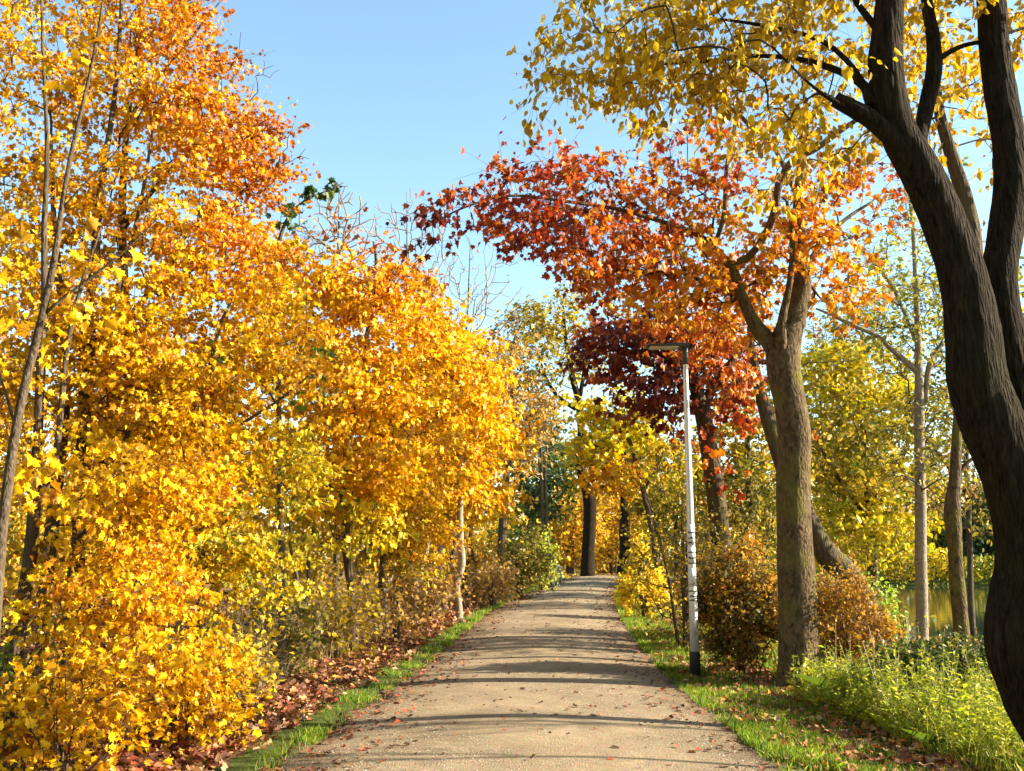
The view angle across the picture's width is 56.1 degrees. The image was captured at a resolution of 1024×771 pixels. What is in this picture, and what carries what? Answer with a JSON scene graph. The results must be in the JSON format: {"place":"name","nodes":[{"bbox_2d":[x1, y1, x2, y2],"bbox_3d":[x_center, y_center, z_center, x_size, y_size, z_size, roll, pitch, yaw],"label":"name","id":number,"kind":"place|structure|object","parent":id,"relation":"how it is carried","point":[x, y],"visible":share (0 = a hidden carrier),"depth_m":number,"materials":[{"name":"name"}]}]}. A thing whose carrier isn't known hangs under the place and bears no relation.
{"place":"outdoors","nodes":[
{"label":"outdoors","id":0,"kind":"place"},
{"bbox_2d":[0,559,990,770],"bbox_3d":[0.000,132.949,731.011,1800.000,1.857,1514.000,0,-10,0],"label":"ground","id":1,"kind":"structure","parent":0,"point":[239,763],"depth_m":10.61,"materials":[{"name":"green plant"}]},
{"bbox_2d":[0,284,16,491],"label":"yellow maple","id":2,"kind":"object","parent":1,"relation":"on","point":[5,349],"visible":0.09,"depth_m":29.31,"materials":[{"name":"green plant"}]},
{"bbox_2d":[0,301,32,510],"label":"yellow maple","id":3,"kind":"object","parent":1,"relation":"on","point":[13,507],"visible":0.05,"depth_m":20.31,"materials":[{"name":"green plant"}]},
{"bbox_2d":[0,303,53,558],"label":"yellow maple","id":4,"kind":"object","parent":1,"relation":"on","point":[4,409],"visible":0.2,"depth_m":15.66,"materials":[{"name":"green plant"}]},
{"bbox_2d":[0,643,63,764],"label":"dark shrub","id":5,"kind":"object","parent":1,"relation":"on","point":[7,667],"visible":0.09,"depth_m":7.72,"materials":[{"name":"green plant"}]},
{"bbox_2d":[0,0,160,630],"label":"sapling","id":6,"kind":"object","parent":1,"relation":"on","point":[13,482],"visible":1,"depth_m":5.80,"materials":[{"name":"yellow plant"}]},
{"bbox_2d":[0,621,185,770],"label":"yellow bush","id":7,"kind":"object","parent":1,"relation":"on","point":[61,708],"visible":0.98,"depth_m":6.78,"materials":[{"name":"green plant"}]},
{"bbox_2d":[0,0,240,688],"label":"yellow maple","id":8,"kind":"object","parent":1,"relation":"on","point":[90,347],"visible":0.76,"depth_m":9.58,"materials":[{"name":"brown plant"}]},
{"bbox_2d":[0,0,261,770],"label":"yellow maple","id":9,"kind":"object","parent":1,"relation":"on","point":[146,479],"visible":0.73,"depth_m":7.92,"materials":[{"name":"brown plant"}]},
{"bbox_2d":[0,424,268,602],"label":"distant wood","id":10,"kind":"object","parent":1,"relation":"on","point":[17,526],"visible":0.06,"depth_m":41.36,"materials":[{"name":"yellow plant"}]},
{"bbox_2d":[43,297,244,639],"bbox_3d":[-8.151,1.842,21.521,4.408,8.007,5.267,3,-10,-15],"label":"yellow maple","id":11,"kind":"object","parent":1,"relation":"on","point":[170,356],"visible":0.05,"depth_m":20.85,"materials":[{"name":"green plant"}]},
{"bbox_2d":[50,330,261,607],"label":"yellow maple","id":12,"kind":"object","parent":1,"relation":"on","point":[251,422],"visible":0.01,"depth_m":28.64,"materials":[{"name":"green plant"}]},
{"bbox_2d":[12,0,334,678],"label":"yellow maple","id":13,"kind":"object","parent":1,"relation":"on","point":[192,120],"visible":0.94,"depth_m":10.46,"materials":[{"name":"brown plant"}]},
{"bbox_2d":[92,625,276,759],"bbox_3d":[-2.779,2.663,8.308,1.473,1.232,1.455,0,-10,0],"label":"yellow bush","id":14,"kind":"object","parent":1,"relation":"on","point":[193,716],"visible":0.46,"depth_m":8.14,"materials":[{"name":"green plant"}]},
{"bbox_2d":[0,578,434,770],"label":"undergrowth","id":15,"kind":"object","parent":1,"relation":"on","point":[236,630],"visible":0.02,"depth_m":18.28,"materials":[{"name":"green plant"}]},
{"bbox_2d":[78,259,362,675],"bbox_3d":[-2.797,1.002,9.727,2.936,4.935,2.717,8,-13,-37],"label":"yellow maple","id":16,"kind":"object","parent":1,"relation":"on","point":[249,344],"visible":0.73,"depth_m":9.50,"materials":[{"name":"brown plant"}]},
{"bbox_2d":[0,589,449,703],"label":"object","id":17,"kind":"object","parent":1,"relation":"on","point":[34,617],"visible":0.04,"depth_m":25.79,"materials":[{"name":"brown plant"}]},
{"bbox_2d":[9,592,454,765],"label":"dry grass","id":18,"kind":"structure","parent":1,"relation":"on","point":[294,663],"depth_m":14.45,"materials":[{"name":"brown plant"}]},
{"bbox_2d":[177,608,302,705],"bbox_3d":[-3.191,3.072,10.579,1.679,1.253,1.516,0,-10,0],"label":"undergrowth shrub","id":19,"kind":"object","parent":1,"relation":"on","point":[269,680],"visible":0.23,"depth_m":10.52,"materials":[{"name":"plant"}]},
{"bbox_2d":[163,177,343,684],"bbox_3d":[-3.391,0.502,12.612,2.169,6.856,2.130,0,-10,0],"label":"field maple","id":20,"kind":"object","parent":1,"relation":"on","point":[311,190],"visible":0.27,"depth_m":12.77,"materials":[{"name":"yellow plant"}]},
{"bbox_2d":[0,584,533,770],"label":"fallen leaves","id":21,"kind":"object","parent":1,"relation":"on","point":[287,702],"visible":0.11,"depth_m":10.39,"materials":[{"name":"brown plant"}]},
{"bbox_2d":[215,442,327,646],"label":"young maple","id":22,"kind":"object","parent":1,"relation":"on","point":[308,517],"visible":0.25,"depth_m":12.43,"materials":[{"name":"yellow plant"}]},
{"bbox_2d":[213,580,344,681],"bbox_3d":[-3.111,3.364,12.623,1.779,1.640,1.671,0,-10,0],"label":"undergrowth shrub","id":23,"kind":"object","parent":1,"relation":"on","point":[299,635],"visible":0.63,"depth_m":12.46,"materials":[{"name":"yellow plant"}]},
{"bbox_2d":[242,452,351,662],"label":"young maple","id":24,"kind":"object","parent":1,"relation":"on","point":[292,553],"visible":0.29,"depth_m":14.44,"materials":[{"name":"yellow plant"}]},
{"bbox_2d":[235,551,371,631],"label":"undergrowth shrub","id":25,"kind":"object","parent":1,"relation":"on","point":[324,570],"visible":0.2,"depth_m":19.71,"materials":[{"name":"yellow plant"}]},
{"bbox_2d":[287,446,380,632],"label":"young maple","id":26,"kind":"object","parent":1,"relation":"on","point":[308,566],"visible":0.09,"depth_m":17.04,"materials":[{"name":"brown plant"}]},
{"bbox_2d":[287,184,382,613],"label":"bare tree","id":27,"kind":"object","parent":1,"relation":"on","point":[339,249],"visible":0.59,"depth_m":22.90,"materials":[{"name":"brown plant"}]},
{"bbox_2d":[276,564,403,659],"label":"undergrowth shrub","id":28,"kind":"object","parent":1,"relation":"on","point":[359,615],"visible":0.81,"depth_m":14.98,"materials":[{"name":"yellow plant"}]},
{"bbox_2d":[217,205,476,650],"bbox_3d":[-2.790,0.585,16.171,4.408,8.007,5.267,0,-10,0],"label":"yellow maple","id":29,"kind":"object","parent":1,"relation":"on","point":[362,387],"visible":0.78,"depth_m":15.89,"materials":[{"name":"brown plant"}]},
{"bbox_2d":[304,527,425,608],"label":"undergrowth shrub","id":30,"kind":"object","parent":1,"relation":"on","point":[355,576],"visible":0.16,"depth_m":23.35,"materials":[{"name":"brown plant"}]},
{"bbox_2d":[333,493,408,636],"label":"young maple","id":31,"kind":"object","parent":1,"relation":"on","point":[358,556],"visible":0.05,"depth_m":18.62,"materials":[{"name":"brown plant"}]},
{"bbox_2d":[205,575,571,770],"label":"grass","id":32,"kind":"structure","parent":1,"relation":"on","point":[307,737],"depth_m":11.27,"materials":[{"name":"green plant"}]},
{"bbox_2d":[306,367,481,636],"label":"yellow maple","id":33,"kind":"object","parent":1,"relation":"on","point":[441,534],"visible":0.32,"depth_m":18.90,"materials":[{"name":"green plant"}]},
{"bbox_2d":[360,448,432,625],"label":"young maple","id":34,"kind":"object","parent":1,"relation":"on","point":[394,564],"visible":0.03,"depth_m":20.59,"materials":[{"name":"brown plant"}]},
{"bbox_2d":[370,449,431,628],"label":"young maple","id":35,"kind":"object","parent":1,"relation":"on","point":[377,576],"visible":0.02,"depth_m":19.50,"materials":[{"name":"brown plant"}]},
{"bbox_2d":[348,546,454,643],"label":"undergrowth shrub","id":36,"kind":"object","parent":1,"relation":"on","point":[396,596],"visible":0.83,"depth_m":17.93,"materials":[{"name":"brown plant"}]},
{"bbox_2d":[359,192,449,569],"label":"bare tree","id":37,"kind":"object","parent":1,"relation":"on","point":[398,229],"visible":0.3,"depth_m":31.17,"materials":[{"name":"brown plant"}]},
{"bbox_2d":[0,475,816,579],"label":"distant wood","id":38,"kind":"object","parent":1,"relation":"on","point":[487,537],"visible":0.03,"depth_m":95.49,"materials":[{"name":"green plant"}]},
{"bbox_2d":[386,526,468,583],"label":"undergrowth shrub","id":39,"kind":"object","parent":1,"relation":"on","point":[430,550],"visible":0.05,"depth_m":33.27,"materials":[{"name":"yellow plant"}]},
{"bbox_2d":[409,435,459,607],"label":"young maple","id":40,"kind":"object","parent":1,"relation":"on","point":[428,545],"visible":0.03,"depth_m":23.14,"materials":[{"name":"brown plant"}]},
{"bbox_2d":[388,546,482,618],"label":"undergrowth shrub","id":41,"kind":"object","parent":1,"relation":"on","point":[447,582],"visible":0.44,"depth_m":23.33,"materials":[{"name":"brown plant"}]},
{"bbox_2d":[441,513,468,610],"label":"young maple","id":42,"kind":"object","parent":1,"relation":"on","point":[453,552],"visible":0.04,"depth_m":25.59,"materials":[{"name":"brown plant"}]},
{"bbox_2d":[372,266,539,618],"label":"yellow maple","id":43,"kind":"object","parent":1,"relation":"on","point":[483,379],"visible":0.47,"depth_m":23.49,"materials":[{"name":"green plant"}]},
{"bbox_2d":[424,527,506,597],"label":"undergrowth shrub","id":44,"kind":"object","parent":1,"relation":"on","point":[468,563],"visible":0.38,"depth_m":32.27,"materials":[{"name":"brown plant"}]},
{"bbox_2d":[395,330,542,605],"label":"yellow maple","id":45,"kind":"object","parent":1,"relation":"on","point":[476,519],"visible":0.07,"depth_m":27.12,"materials":[{"name":"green plant"}]},
{"bbox_2d":[417,239,531,587],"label":"bare tree","id":46,"kind":"object","parent":1,"relation":"on","point":[468,300],"visible":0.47,"depth_m":41.19,"materials":[{"name":"brown plant"}]},
{"bbox_2d":[467,460,502,597],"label":"young maple","id":47,"kind":"object","parent":1,"relation":"on","point":[472,552],"visible":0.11,"depth_m":32.45,"materials":[{"name":"brown plant"}]},
{"bbox_2d":[453,550,523,607],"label":"undergrowth shrub","id":48,"kind":"object","parent":1,"relation":"on","point":[483,581],"visible":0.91,"depth_m":28.22,"materials":[{"name":"brown plant"}]},
{"bbox_2d":[474,306,569,569],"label":"oak tree","id":49,"kind":"object","parent":1,"relation":"on","point":[548,406],"visible":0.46,"depth_m":35.78,"materials":[{"name":"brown plant"}]},
{"bbox_2d":[481,517,564,598],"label":"round shrub","id":50,"kind":"object","parent":1,"relation":"on","point":[525,568],"visible":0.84,"depth_m":32.11,"materials":[{"name":"green plant"}]},
{"bbox_2d":[481,403,580,584],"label":"evergreen tree","id":51,"kind":"object","parent":1,"relation":"on","point":[543,489],"visible":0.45,"depth_m":45.02,"materials":[{"name":"green plant"}]},
{"bbox_2d":[522,518,563,590],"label":"round shrub","id":52,"kind":"object","parent":1,"relation":"on","point":[542,586],"visible":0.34,"depth_m":38.34,"materials":[{"name":"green plant"}]},
{"bbox_2d":[548,535,554,584],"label":"leaning pole","id":53,"kind":"object","parent":1,"relation":"on","point":[553,582],"visible":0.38,"depth_m":43.12,"materials":[{"name":"white paint"}]},
{"bbox_2d":[482,273,630,575],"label":"forked tree","id":54,"kind":"object","parent":1,"relation":"on","point":[538,317],"visible":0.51,"depth_m":57.32,"materials":[{"name":"yellow plant"}]},
{"bbox_2d":[559,566,561,583],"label":"bollard","id":55,"kind":"object","parent":1,"relation":"on","point":[560,577],"visible":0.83,"depth_m":44.09,"materials":[{"name":"grey metal"}]},
{"bbox_2d":[529,433,610,573],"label":"yellow tree","id":56,"kind":"object","parent":1,"relation":"on","point":[566,474],"visible":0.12,"depth_m":80.39,"materials":[{"name":"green plant"}]},
{"bbox_2d":[521,477,619,573],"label":"golden thicket","id":57,"kind":"object","parent":1,"relation":"on","point":[570,532],"visible":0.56,"depth_m":68.25,"materials":[{"name":"yellow plant"}]},
{"bbox_2d":[523,573,623,586],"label":"fallen leaves","id":58,"kind":"object","parent":1,"relation":"on","point":[564,575],"visible":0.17,"depth_m":56.63,"materials":[{"name":"brown plant"}]},
{"bbox_2d":[577,483,657,573],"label":"golden thicket","id":59,"kind":"object","parent":1,"relation":"on","point":[609,553],"visible":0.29,"depth_m":72.33,"materials":[{"name":"yellow plant"}]},
{"bbox_2d":[571,357,672,574],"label":"forked tree","id":60,"kind":"object","parent":1,"relation":"on","point":[623,520],"visible":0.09,"depth_m":61.22,"materials":[{"name":"yellow plant"}]},
{"bbox_2d":[553,384,702,610],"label":"young maple","id":61,"kind":"object","parent":1,"relation":"on","point":[608,445],"visible":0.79,"depth_m":26.56,"materials":[{"name":"yellow plant"}]},
{"bbox_2d":[614,528,658,586],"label":"yellow bush","id":62,"kind":"object","parent":1,"relation":"on","point":[642,544],"visible":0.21,"depth_m":37.23,"materials":[{"name":"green plant"}]},
{"bbox_2d":[592,435,681,552],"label":"yellow tree","id":63,"kind":"object","parent":1,"relation":"on","point":[668,547],"visible":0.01,"depth_m":76.50,"materials":[{"name":"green plant"}]},
{"bbox_2d":[611,553,677,618],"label":"yellow bush","id":64,"kind":"object","parent":1,"relation":"on","point":[627,606],"visible":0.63,"depth_m":23.34,"materials":[{"name":"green plant"}]},
{"bbox_2d":[385,66,918,690],"bbox_3d":[2.220,-0.322,12.070,4.729,8.179,6.744,-8,-13,37],"label":"red maple","id":65,"kind":"object","parent":1,"relation":"on","point":[781,342],"visible":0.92,"depth_m":12.34,"materials":[{"name":"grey plant"}]},
{"bbox_2d":[554,269,767,629],"bbox_3d":[3.267,1.247,18.039,4.610,7.492,3.573,5,-11,-24],"label":"maroon maple","id":66,"kind":"object","parent":1,"relation":"on","point":[701,400],"visible":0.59,"depth_m":18.14,"materials":[{"name":"brown plant"}]},
{"bbox_2d":[644,341,700,678],"bbox_3d":[2.204,1.696,13.208,0.632,4.715,0.280,0,-10,0],"label":"street lamp","id":67,"kind":"object","parent":1,"relation":"on","point":[694,652],"visible":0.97,"depth_m":13.14,"materials":[{"name":"white metal"}]},
{"bbox_2d":[693,612,697,634],"bbox_3d":[2.460,3.198,12.879,0.045,0.300,0.012,0,-10,0],"label":"service door","id":68,"kind":"structure","parent":67,"relation":"in","point":[694,613],"depth_m":12.88,"materials":[{"name":"grey metal"}]},
{"bbox_2d":[618,432,732,580],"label":"yellow tree","id":69,"kind":"object","parent":1,"relation":"on","point":[638,508],"visible":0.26,"depth_m":50.93,"materials":[{"name":"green plant"}]},
{"bbox_2d":[603,439,773,654],"bbox_3d":[3.144,3.116,17.128,2.844,4.470,2.622,-5,-11,27],"label":"tall shrub","id":70,"kind":"object","parent":1,"relation":"on","point":[683,568],"visible":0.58,"depth_m":17.18,"materials":[{"name":"yellow plant"}]},
{"bbox_2d":[662,523,776,633],"bbox_3d":[4.168,4.058,19.079,2.663,2.719,2.519,-3,-11,17],"label":"dense shrub","id":71,"kind":"object","parent":1,"relation":"on","point":[760,547],"visible":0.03,"depth_m":19.16,"materials":[{"name":"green plant"}]},
{"bbox_2d":[672,523,777,674],"bbox_3d":[3.203,3.199,13.450,1.882,2.602,1.729,0,-10,0],"label":"dense shrub","id":72,"kind":"object","parent":1,"relation":"on","point":[738,614],"visible":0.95,"depth_m":13.19,"materials":[{"name":"brown plant"}]},
{"bbox_2d":[661,385,833,573],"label":"yellow tree","id":73,"kind":"object","parent":1,"relation":"on","point":[745,460],"visible":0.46,"depth_m":33.30,"materials":[{"name":"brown plant"}]},
{"bbox_2d":[503,0,1023,741],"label":"forked tree","id":74,"kind":"object","parent":1,"relation":"on","point":[983,320],"visible":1,"depth_m":6.96,"materials":[{"name":"yellow plant"}]},
{"bbox_2d":[724,444,816,580],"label":"yellow tree","id":75,"kind":"object","parent":1,"relation":"on","point":[762,524],"visible":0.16,"depth_m":59.16,"materials":[{"name":"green plant"}]},
{"bbox_2d":[713,275,895,644],"bbox_3d":[5.313,1.526,17.435,3.721,7.203,2.955,3,-11,-15],"label":"leaning tree","id":76,"kind":"object","parent":1,"relation":"on","point":[827,553],"visible":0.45,"depth_m":16.57,"materials":[{"name":"brown plant"}]},
{"bbox_2d":[624,580,1007,770],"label":"fallen leaves","id":77,"kind":"object","parent":1,"relation":"on","point":[902,755],"visible":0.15,"depth_m":9.04,"materials":[{"name":"brown plant"}]},
{"bbox_2d":[767,303,903,580],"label":"olive tree","id":78,"kind":"object","parent":1,"relation":"on","point":[816,342],"visible":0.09,"depth_m":50.07,"materials":[{"name":"yellow plant"}]},
{"bbox_2d":[773,557,918,676],"bbox_3d":[4.279,3.246,12.383,1.876,2.043,1.750,0,-10,0],"label":"orange shrub","id":79,"kind":"object","parent":1,"relation":"on","point":[830,610],"visible":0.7,"depth_m":12.10,"materials":[{"name":"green plant"}]},
{"bbox_2d":[814,534,882,645],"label":"orange shrub","id":80,"kind":"object","parent":1,"relation":"on","point":[852,554],"visible":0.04,"depth_m":16.74,"materials":[{"name":"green plant"}]},
{"bbox_2d":[811,443,891,576],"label":"yellow tree","id":81,"kind":"object","parent":1,"relation":"on","point":[843,516],"visible":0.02,"depth_m":68.45,"materials":[{"name":"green plant"}]},
{"bbox_2d":[769,329,948,594],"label":"yellow tree","id":82,"kind":"object","parent":1,"relation":"on","point":[856,492],"visible":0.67,"depth_m":42.95,"materials":[{"name":"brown plant"}]},
{"bbox_2d":[830,570,910,645],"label":"green bush","id":83,"kind":"object","parent":1,"relation":"on","point":[885,594],"visible":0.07,"depth_m":22.12,"materials":[{"name":"green plant"}]},
{"bbox_2d":[756,542,993,585],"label":"reeds","id":84,"kind":"object","parent":1,"relation":"on","point":[983,569],"visible":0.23,"depth_m":86.22,"materials":[{"name":"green plant"}]},
{"bbox_2d":[767,498,989,575],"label":"distant wood","id":85,"kind":"object","parent":1,"relation":"on","point":[912,557],"visible":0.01,"depth_m":103.54,"materials":[{"name":"green plant"}]},
{"bbox_2d":[854,571,908,635],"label":"green bush","id":86,"kind":"object","parent":1,"relation":"on","point":[889,600],"visible":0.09,"depth_m":30.14,"materials":[{"name":"green plant"}]},
{"bbox_2d":[807,156,985,651],"bbox_3d":[7.240,0.182,17.253,3.604,10.007,3.489,0,-10,0],"label":"slim tree","id":87,"kind":"object","parent":1,"relation":"on","point":[918,452],"visible":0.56,"depth_m":17.18,"materials":[{"name":"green plant"}]},
{"bbox_2d":[796,615,1006,735],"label":"dry stalks","id":88,"kind":"object","parent":1,"relation":"on","point":[897,670],"visible":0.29,"depth_m":9.75,"materials":[{"name":"beige plant"}]},
{"bbox_2d":[786,639,1023,770],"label":"weeds","id":89,"kind":"object","parent":1,"relation":"on","point":[816,693],"visible":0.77,"depth_m":8.81,"materials":[{"name":"green plant"}]},
{"bbox_2d":[840,623,983,657],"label":"mixed shrub","id":90,"kind":"object","parent":1,"relation":"on","point":[934,646],"depth_m":13.61,"materials":[{"name":"green plant"}]},
{"bbox_2d":[813,0,1023,255],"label":"bare stemmed tree","id":91,"kind":"object","parent":1,"relation":"on","point":[950,160],"visible":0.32,"depth_m":10.05,"materials":[{"name":"yellow plant"}]},
{"bbox_2d":[851,612,996,696],"bbox_3d":[4.647,3.038,10.098,2.179,1.352,1.905,0,-10,0],"label":"dark shrub","id":92,"kind":"object","parent":1,"relation":"on","point":[913,647],"visible":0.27,"depth_m":10.04,"materials":[{"name":"green plant"}]},
{"bbox_2d":[892,470,962,576],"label":"yellow tree","id":93,"kind":"object","parent":1,"relation":"on","point":[934,540],"visible":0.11,"depth_m":95.08,"materials":[{"name":"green plant"}]},
{"bbox_2d":[835,237,1023,645],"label":"olive tree","id":94,"kind":"object","parent":1,"relation":"on","point":[975,490],"visible":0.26,"depth_m":28.03,"materials":[{"name":"yellow plant"}]},
{"bbox_2d":[927,480,993,575],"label":"dark tree","id":95,"kind":"object","parent":1,"relation":"on","point":[988,548],"visible":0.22,"depth_m":92.96,"materials":[{"name":"green plant"}]},
{"bbox_2d":[912,253,1023,644],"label":"slim tree","id":96,"kind":"object","parent":1,"relation":"on","point":[953,523],"visible":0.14,"depth_m":14.78,"materials":[{"name":"brown plant"}]},
{"bbox_2d":[960,468,989,574],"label":"yellow tree","id":97,"kind":"object","parent":1,"relation":"on","point":[985,502],"visible":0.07,"depth_m":96.27,"materials":[{"name":"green plant"}]},
{"bbox_2d":[0,0,1023,558],"label":"sky","id":98,"kind":"structure","parent":0,"point":[393,92],"materials":[{"name":"blue"}]},
{"bbox_2d":[259,575,803,770],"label":"path","id":99,"kind":"structure","parent":0,"point":[583,745],"depth_m":9.67,"materials":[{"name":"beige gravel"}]},
{"bbox_2d":[258,576,796,770],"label":"fallen leaves","id":100,"kind":"object","parent":99,"relation":"on","point":[307,749],"visible":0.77,"depth_m":10.66,"materials":[{"name":"brown plant"}]},
{"bbox_2d":[614,576,993,770],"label":"grass","id":101,"kind":"structure","parent":0,"point":[747,728],"depth_m":9.60,"materials":[{"name":"green plant"}]},
{"bbox_2d":[660,607,1023,770],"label":"grass","id":102,"kind":"structure","parent":0,"point":[998,757],"depth_m":7.90,"materials":[{"name":"green plant"}]},
{"bbox_2d":[847,585,989,650],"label":"lake water","id":103,"kind":"structure","parent":0,"point":[939,601],"depth_m":48.67,"materials":[{"name":"green liquid"}]}
]}

